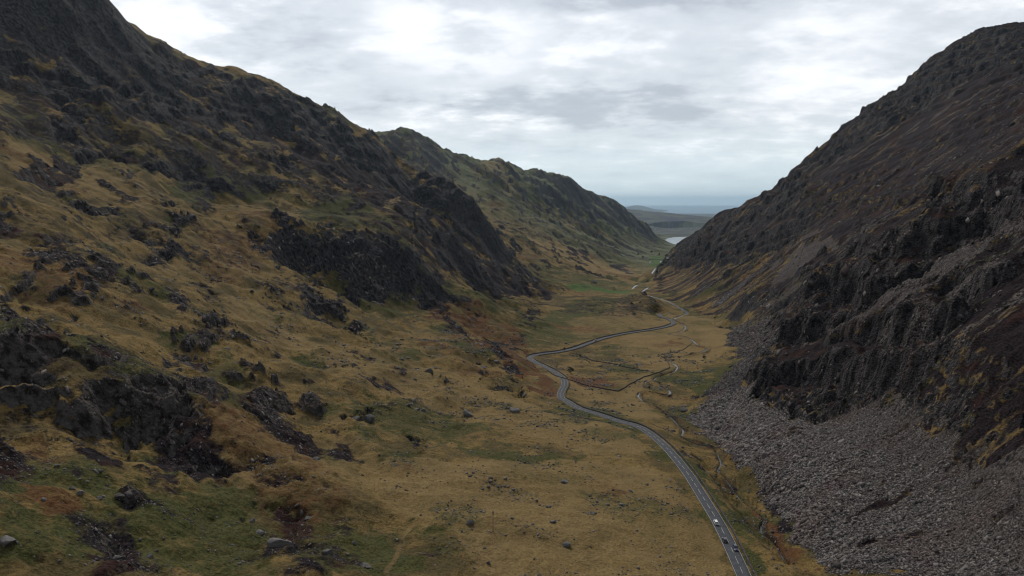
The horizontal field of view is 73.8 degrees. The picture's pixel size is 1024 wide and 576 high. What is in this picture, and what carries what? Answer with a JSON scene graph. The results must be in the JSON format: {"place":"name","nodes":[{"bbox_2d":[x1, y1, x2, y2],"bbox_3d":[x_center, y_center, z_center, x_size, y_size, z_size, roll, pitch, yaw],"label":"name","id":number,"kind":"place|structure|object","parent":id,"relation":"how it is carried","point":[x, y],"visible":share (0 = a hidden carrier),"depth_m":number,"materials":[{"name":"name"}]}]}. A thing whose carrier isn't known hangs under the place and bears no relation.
{"place":"outdoors","nodes":[
{"label":"outdoors","id":0,"kind":"place"},
{"bbox_2d":[0,0,1023,575],"bbox_3d":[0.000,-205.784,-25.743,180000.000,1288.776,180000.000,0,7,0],"label":"ground","id":1,"kind":"structure","parent":0,"point":[106,90],"depth_m":519.73,"materials":[{"name":"brown plant"}]},
{"bbox_2d":[0,535,15,547],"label":"boulder","id":2,"kind":"object","parent":1,"relation":"on","point":[6,540],"visible":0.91,"depth_m":178.75,"materials":[{"name":"stone"}]},
{"bbox_2d":[76,490,84,494],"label":"boulder","id":3,"kind":"object","parent":1,"relation":"on","point":[80,492],"visible":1,"depth_m":220.70,"materials":[{"name":"stone"}]},
{"bbox_2d":[114,493,124,498],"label":"boulder","id":4,"kind":"object","parent":1,"relation":"on","point":[118,496],"visible":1,"depth_m":231.82,"materials":[{"name":"stone"}]},
{"bbox_2d":[115,556,125,559],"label":"boulder","id":5,"kind":"object","parent":1,"relation":"on","point":[120,557],"visible":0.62,"depth_m":198.66,"materials":[{"name":"stone"}]},
{"bbox_2d":[146,554,153,558],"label":"boulder","id":6,"kind":"object","parent":1,"relation":"on","point":[149,556],"visible":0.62,"depth_m":206.40,"materials":[{"name":"stone"}]},
{"bbox_2d":[256,529,264,535],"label":"boulder","id":7,"kind":"object","parent":1,"relation":"on","point":[260,532],"visible":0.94,"depth_m":248.95,"materials":[{"name":"stone"}]},
{"bbox_2d":[266,538,291,547],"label":"boulder","id":8,"kind":"object","parent":1,"relation":"on","point":[274,542],"visible":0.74,"depth_m":238.47,"materials":[{"name":"stone"}]},
{"bbox_2d":[321,548,332,555],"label":"boulder","id":9,"kind":"object","parent":1,"relation":"on","point":[327,551],"visible":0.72,"depth_m":239.00,"materials":[{"name":"stone"}]},
{"bbox_2d":[360,562,371,568],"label":"boulder","id":10,"kind":"object","parent":1,"relation":"on","point":[366,565],"visible":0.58,"depth_m":235.87,"materials":[{"name":"stone"}]},
{"bbox_2d":[361,414,373,423],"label":"boulder","id":11,"kind":"object","parent":1,"relation":"on","point":[368,418],"visible":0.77,"depth_m":411.95,"materials":[{"name":"stone"}]},
{"bbox_2d":[424,368,433,374],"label":"boulder","id":12,"kind":"object","parent":1,"relation":"on","point":[429,370],"visible":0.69,"depth_m":557.18,"materials":[{"name":"stone"}]},
{"bbox_2d":[463,409,473,416],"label":"boulder","id":13,"kind":"object","parent":1,"relation":"on","point":[467,413],"visible":0.96,"depth_m":485.37,"materials":[{"name":"stone"}]},
{"bbox_2d":[466,519,473,525],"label":"boulder","id":14,"kind":"object","parent":1,"relation":"on","point":[470,522],"visible":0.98,"depth_m":288.03,"materials":[{"name":"stone"}]},
{"bbox_2d":[483,337,526,354],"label":"stone wall","id":15,"kind":"structure","parent":1,"relation":"on","point":[503,347],"depth_m":837.42,"materials":[{"name":"grey stone"}]},
{"bbox_2d":[0,237,1023,575],"bbox_3d":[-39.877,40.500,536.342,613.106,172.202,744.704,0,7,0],"label":"loose stones","id":16,"kind":"object","parent":1,"relation":"on","point":[398,433],"visible":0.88,"depth_m":372.80,"materials":[{"name":"grey stone"}]},
{"bbox_2d":[0,76,1023,569],"bbox_3d":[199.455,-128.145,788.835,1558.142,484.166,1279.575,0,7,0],"label":"crag rubble","id":17,"kind":"object","parent":1,"relation":"on","point":[296,506],"visible":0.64,"depth_m":496.29,"materials":[{"name":"stone"}]},
{"bbox_2d":[478,285,548,304],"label":"stone wall","id":18,"kind":"structure","parent":1,"relation":"on","point":[514,297],"depth_m":1187.12,"materials":[{"name":"grey stone"}]},
{"bbox_2d":[509,407,519,411],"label":"boulder","id":19,"kind":"object","parent":1,"relation":"on","point":[512,409],"visible":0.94,"depth_m":499.30,"materials":[{"name":"stone"}]},
{"bbox_2d":[535,359,567,377],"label":"stone wall","id":20,"kind":"structure","parent":1,"relation":"on","point":[552,368],"depth_m":734.44,"materials":[{"name":"grey stone"}]},
{"bbox_2d":[562,541,570,547],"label":"boulder","id":21,"kind":"object","parent":1,"relation":"on","point":[566,544],"visible":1,"depth_m":281.93,"materials":[{"name":"stone"}]},
{"bbox_2d":[544,411,599,420],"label":"stone wall","id":22,"kind":"structure","parent":1,"relation":"on","point":[572,414],"depth_m":519.43,"materials":[{"name":"grey stone"}]},
{"bbox_2d":[547,370,617,391],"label":"stone wall","id":23,"kind":"structure","parent":1,"relation":"on","point":[582,383],"depth_m":655.12,"materials":[{"name":"grey stone"}]},
{"bbox_2d":[526,315,670,356],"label":"stone wall","id":24,"kind":"structure","parent":1,"relation":"on","point":[600,337],"depth_m":963.72,"materials":[{"name":"grey stone"}]},
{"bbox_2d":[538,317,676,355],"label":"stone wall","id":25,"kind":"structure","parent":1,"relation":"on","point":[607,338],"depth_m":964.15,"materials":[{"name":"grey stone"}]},
{"bbox_2d":[576,353,646,370],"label":"stone wall","id":26,"kind":"structure","parent":1,"relation":"on","point":[612,363],"depth_m":783.62,"materials":[{"name":"grey stone"}]},
{"bbox_2d":[618,356,669,391],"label":"stone wall","id":27,"kind":"structure","parent":1,"relation":"on","point":[646,376],"depth_m":717.63,"materials":[{"name":"grey stone"}]},
{"bbox_2d":[565,380,756,575],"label":"stone wall","id":28,"kind":"structure","parent":1,"relation":"on","point":[720,509],"depth_m":389.93,"materials":[{"name":"grey stone"}]},
{"bbox_2d":[680,407,687,411],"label":"boulder","id":29,"kind":"object","parent":1,"relation":"on","point":[682,409],"visible":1,"depth_m":554.44,"materials":[{"name":"stone"}]},
{"bbox_2d":[635,299,794,563],"bbox_3d":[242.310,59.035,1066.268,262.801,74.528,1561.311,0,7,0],"label":"stream stones","id":30,"kind":"object","parent":1,"relation":"on","point":[788,560],"visible":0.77,"depth_m":430.81,"materials":[{"name":"grey stone"}]},
{"bbox_2d":[761,452,768,457],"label":"boulder","id":31,"kind":"object","parent":1,"relation":"on","point":[764,454],"visible":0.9,"depth_m":399.81,"materials":[{"name":"stone"}]},
{"bbox_2d":[685,220,1023,575],"bbox_3d":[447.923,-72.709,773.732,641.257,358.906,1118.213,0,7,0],"label":"scree","id":32,"kind":"structure","parent":1,"relation":"on","point":[712,416],"depth_m":333.84,"materials":[{"name":"stone"}]},
{"bbox_2d":[695,81,1023,466],"bbox_3d":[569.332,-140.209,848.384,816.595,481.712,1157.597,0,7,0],"label":"scree","id":33,"kind":"structure","parent":1,"relation":"on","point":[748,341],"depth_m":844.47,"materials":[{"name":"stone"}]},
{"bbox_2d":[110,0,1023,205],"label":"sky","id":34,"kind":"structure","parent":0,"point":[635,102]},
{"bbox_2d":[528,313,751,575],"bbox_3d":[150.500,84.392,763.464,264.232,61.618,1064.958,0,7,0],"label":"road","id":35,"kind":"structure","parent":0,"point":[691,479],"depth_m":385.99,"materials":[{"name":"grey asphalt"}]},
{"bbox_2d":[533,316,750,574],"bbox_3d":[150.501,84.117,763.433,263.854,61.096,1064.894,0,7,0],"label":"road markings","id":36,"kind":"object","parent":35,"relation":"on","point":[674,462],"visible":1,"depth_m":378.99,"materials":[{"name":"paint"}]},
{"bbox_2d":[732,544,738,550],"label":"car","id":37,"kind":"object","parent":35,"relation":"on","point":[735,547],"visible":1,"depth_m":296.64,"materials":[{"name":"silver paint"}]},
{"bbox_2d":[666,237,685,243],"bbox_3d":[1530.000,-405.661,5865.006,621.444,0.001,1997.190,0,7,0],"label":"lake","id":38,"kind":"structure","parent":0,"point":[674,240],"depth_m":6075.14,"materials":[{"name":"liquid"}]},
{"bbox_2d":[623,205,739,213],"bbox_3d":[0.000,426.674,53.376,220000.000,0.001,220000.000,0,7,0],"label":"sea","id":39,"kind":"structure","parent":0,"point":[695,209],"depth_m":50679.01,"materials":[{"name":"liquid"}]},
{"bbox_2d":[637,287,783,559],"bbox_3d":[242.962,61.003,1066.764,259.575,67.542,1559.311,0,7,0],"label":"river","id":40,"kind":"structure","parent":0,"point":[682,433],"depth_m":575.67,"materials":[{"name":"liquid"}]}
]}

